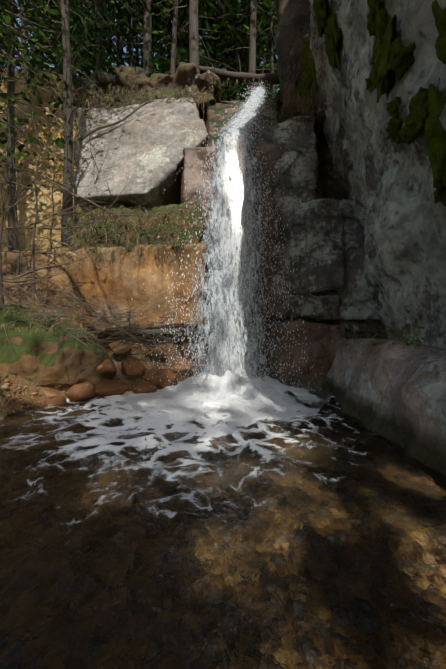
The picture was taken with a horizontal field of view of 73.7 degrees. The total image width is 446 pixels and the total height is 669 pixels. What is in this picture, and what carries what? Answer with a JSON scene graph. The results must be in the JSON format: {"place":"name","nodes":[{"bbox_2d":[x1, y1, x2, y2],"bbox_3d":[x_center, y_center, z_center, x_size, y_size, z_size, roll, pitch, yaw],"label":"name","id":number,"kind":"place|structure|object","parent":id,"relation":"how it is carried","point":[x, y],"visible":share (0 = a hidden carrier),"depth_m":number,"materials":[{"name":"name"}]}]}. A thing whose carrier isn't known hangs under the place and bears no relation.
{"place":"outdoors","nodes":[
{"label":"outdoors","id":0,"kind":"place"},
{"bbox_2d":[0,263,182,416],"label":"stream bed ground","id":1,"kind":"structure","parent":0,"point":[9,404],"depth_m":5.82,"materials":[{"name":"brown soil"}]},
{"bbox_2d":[0,373,64,419],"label":"stream pebbles","id":2,"kind":"object","parent":1,"relation":"on","point":[5,386],"depth_m":4.26,"materials":[{"name":"brown stone"}]},
{"bbox_2d":[0,69,88,262],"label":"cliff rock","id":3,"kind":"object","parent":1,"relation":"on","point":[27,216],"visible":0.21,"depth_m":7.85,"materials":[{"name":"beige stone"}]},
{"bbox_2d":[42,389,59,398],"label":"bank boulder","id":4,"kind":"object","parent":1,"relation":"on","point":[49,394],"visible":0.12,"depth_m":4.71,"materials":[{"name":"brown stone"}]},
{"bbox_2d":[45,396,67,404],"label":"bank boulder","id":5,"kind":"object","parent":1,"relation":"on","point":[58,400],"visible":0.42,"depth_m":4.50,"materials":[{"name":"brown stone"}]},
{"bbox_2d":[0,304,114,391],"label":"earth bank","id":6,"kind":"structure","parent":1,"relation":"on","point":[28,353],"depth_m":4.84,"materials":[{"name":"soil"},{"name":"grass"}]},
{"bbox_2d":[96,359,116,374],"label":"bank boulder","id":7,"kind":"object","parent":6,"relation":"on","point":[100,369],"visible":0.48,"depth_m":5.36,"materials":[{"name":"brown stone"}]},
{"bbox_2d":[0,147,213,392],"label":"dead branches","id":8,"kind":"object","parent":6,"relation":"on","point":[101,316],"visible":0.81,"depth_m":5.58,"materials":[{"name":"brown wood"}]},
{"bbox_2d":[4,242,207,331],"bbox_3d":[-2.491,-0.962,7.029,4.349,1.856,2.621,0,0,-1],"label":"tan rock","id":9,"kind":"object","parent":1,"relation":"on","point":[130,277],"visible":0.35,"depth_m":6.02,"materials":[{"name":"brown stone"}]},
{"bbox_2d":[69,201,205,252],"bbox_3d":[-1.931,-2.240,7.189,3.239,1.417,2.467,0,0,-1],"label":"ledge rock","id":10,"kind":"object","parent":9,"relation":"on","point":[193,236],"visible":0.38,"depth_m":6.28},
{"bbox_2d":[75,97,207,211],"bbox_3d":[-2.083,-4.588,8.120,3.768,3.935,3.730,0,0,-1],"label":"rock slab","id":11,"kind":"object","parent":10,"relation":"on","point":[152,137],"visible":0.58,"depth_m":6.92,"materials":[{"name":"grey stone"}]},
{"bbox_2d":[109,339,131,355],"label":"bank boulder","id":12,"kind":"object","parent":1,"relation":"on","point":[118,349],"visible":0.6,"depth_m":5.83,"materials":[{"name":"brown stone"}]},
{"bbox_2d":[121,357,144,376],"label":"bank boulder","id":13,"kind":"object","parent":1,"relation":"on","point":[132,369],"visible":0.81,"depth_m":5.59,"materials":[{"name":"brown stone"}]},
{"bbox_2d":[131,381,156,393],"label":"bank boulder","id":14,"kind":"object","parent":1,"relation":"on","point":[144,386],"visible":0.71,"depth_m":5.29,"materials":[{"name":"brown stone"}]},
{"bbox_2d":[145,345,167,358],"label":"bank boulder","id":15,"kind":"object","parent":1,"relation":"on","point":[150,352],"depth_m":5.90,"materials":[{"name":"brown stone"}]},
{"bbox_2d":[143,369,175,387],"bbox_3d":[-1.193,0.848,5.607,0.521,0.407,0.405,0,0,-35],"label":"bank boulder","id":16,"kind":"object","parent":1,"relation":"on","point":[156,381],"visible":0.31,"depth_m":5.52,"materials":[{"name":"brown stone"}]},
{"bbox_2d":[169,358,194,380],"bbox_3d":[-0.838,0.695,5.854,0.590,0.447,0.539,0,0,-1],"label":"bank boulder","id":17,"kind":"object","parent":1,"relation":"on","point":[178,375],"depth_m":5.70,"materials":[{"name":"brown stone"}]},
{"bbox_2d":[38,62,387,348],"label":"twigs","id":18,"kind":"object","parent":1,"relation":"on","point":[78,91],"visible":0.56,"depth_m":7.85,"materials":[{"name":"brown wood"}]},
{"bbox_2d":[0,20,428,354],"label":"dry grass tufts","id":19,"kind":"object","parent":1,"relation":"on","point":[342,185],"visible":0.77,"depth_m":6.05,"materials":[{"name":"plant"}]},
{"bbox_2d":[103,81,331,397],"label":"water droplets","id":20,"kind":"object","parent":1,"relation":"on","point":[201,364],"visible":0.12,"depth_m":5.88},
{"bbox_2d":[179,97,285,375],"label":"rock wall","id":21,"kind":"structure","parent":1,"relation":"on","point":[191,174],"depth_m":6.57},
{"bbox_2d":[270,319,345,389],"bbox_3d":[1.816,0.580,6.824,1.572,1.834,2.267,0,0,9],"label":"wet rock","id":22,"kind":"object","parent":1,"relation":"on","point":[316,349],"visible":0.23,"depth_m":5.86,"materials":[{"name":"stone"}]},
{"bbox_2d":[309,0,445,350],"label":"rock wall","id":23,"kind":"structure","parent":1,"relation":"on","point":[399,212],"depth_m":3.48,"materials":[{"name":"grey stone"}]},
{"bbox_2d":[270,115,382,322],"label":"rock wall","id":24,"kind":"structure","parent":23,"relation":"on","point":[327,274],"depth_m":5.95,"materials":[{"name":"grey stone"}]},
{"bbox_2d":[315,140,348,199],"bbox_3d":[2.561,-4.117,8.088,1.631,3.028,2.618,0,0,-1],"label":"cave rock","id":25,"kind":"object","parent":23,"relation":"on","point":[322,187],"visible":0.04,"depth_m":7.01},
{"bbox_2d":[324,319,387,338],"bbox_3d":[3.252,-0.064,6.382,2.923,1.102,1.574,0,0,34],"label":"ledge rock","id":26,"kind":"object","parent":23,"relation":"on","point":[344,322],"visible":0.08,"depth_m":5.84,"materials":[{"name":"stone"}]},
{"bbox_2d":[299,0,445,206],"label":"moss","id":27,"kind":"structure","parent":23,"relation":"attached to","point":[392,56],"depth_m":2.80,"materials":[{"name":"green plant"}]},
{"bbox_2d":[322,338,445,476],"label":"boulder","id":28,"kind":"object","parent":1,"relation":"on","point":[395,393],"visible":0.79,"depth_m":3.07,"materials":[{"name":"grey stone"}]},
{"bbox_2d":[0,18,423,345],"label":"green plant shoots","id":29,"kind":"object","parent":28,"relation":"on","point":[410,343],"visible":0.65,"depth_m":5.63,"materials":[{"name":"green plant"}]},
{"bbox_2d":[0,0,279,118],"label":"forest tree","id":30,"kind":"object","parent":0,"point":[158,33],"depth_m":11.48,"materials":[{"name":"green plant"}]},
{"bbox_2d":[0,93,282,122],"bbox_3d":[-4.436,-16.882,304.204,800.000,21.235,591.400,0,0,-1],"label":"forest floor","id":31,"kind":"structure","parent":0,"point":[4,94],"depth_m":8.60,"materials":[{"name":"soil"}]},
{"bbox_2d":[0,0,177,308],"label":"tree leaves","id":32,"kind":"object","parent":31,"relation":"on","point":[8,19],"depth_m":6.41,"materials":[{"name":"green plant"}]},
{"bbox_2d":[72,62,221,125],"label":"soil","id":33,"kind":"object","parent":31,"relation":"on","point":[188,74],"visible":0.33,"depth_m":8.33,"materials":[{"name":"soil"},{"name":"grass"}]},
{"bbox_2d":[179,55,279,84],"bbox_3d":[0.272,-8.223,9.210,3.390,1.386,0.378,0,0,14],"label":"fallen log","id":34,"kind":"object","parent":31,"relation":"on","point":[242,77],"visible":0.62,"depth_m":9.05,"materials":[{"name":"wood"}]},
{"bbox_2d":[3,0,279,333],"label":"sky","id":35,"kind":"structure","parent":0,"point":[124,49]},
{"bbox_2d":[0,390,445,668],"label":"stream water","id":36,"kind":"structure","parent":0,"point":[205,535],"depth_m":1.50,"materials":[{"name":"brown liquid"}]},
{"bbox_2d":[65,382,95,400],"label":"bank boulder","id":37,"kind":"object","parent":36,"relation":"on","point":[76,392],"visible":0.88,"depth_m":4.73,"materials":[{"name":"brown stone"}]},
{"bbox_2d":[94,379,128,395],"bbox_3d":[-1.988,0.959,5.154,0.617,0.343,0.485,0,0,-28],"label":"bank boulder","id":38,"kind":"object","parent":36,"relation":"in","point":[107,387],"visible":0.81,"depth_m":5.04,"materials":[{"name":"brown stone"}]},
{"bbox_2d":[126,362,322,421],"bbox_3d":[0.113,0.751,5.127,3.723,0.656,3.045,0,0,-1],"label":"water foam","id":39,"kind":"object","parent":36,"relation":"on","point":[255,402],"visible":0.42,"depth_m":4.74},
{"bbox_2d":[192,98,267,376],"bbox_3d":[0.776,-2.999,7.007,1.399,8.203,3.392,0,0,30],"label":"water spray","id":40,"kind":"object","parent":36,"relation":"on","point":[211,325],"depth_m":5.97,"materials":[{"name":"white liquid"}]},
{"bbox_2d":[179,86,281,383],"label":"waterfall","id":41,"kind":"structure","parent":36,"relation":"on","point":[227,247],"depth_m":5.63,"materials":[{"name":"liquid"}]},
{"bbox_2d":[275,0,328,145],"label":"rock wall","id":42,"kind":"structure","parent":0,"point":[293,11],"depth_m":7.00,"materials":[{"name":"grey stone"}]}
]}

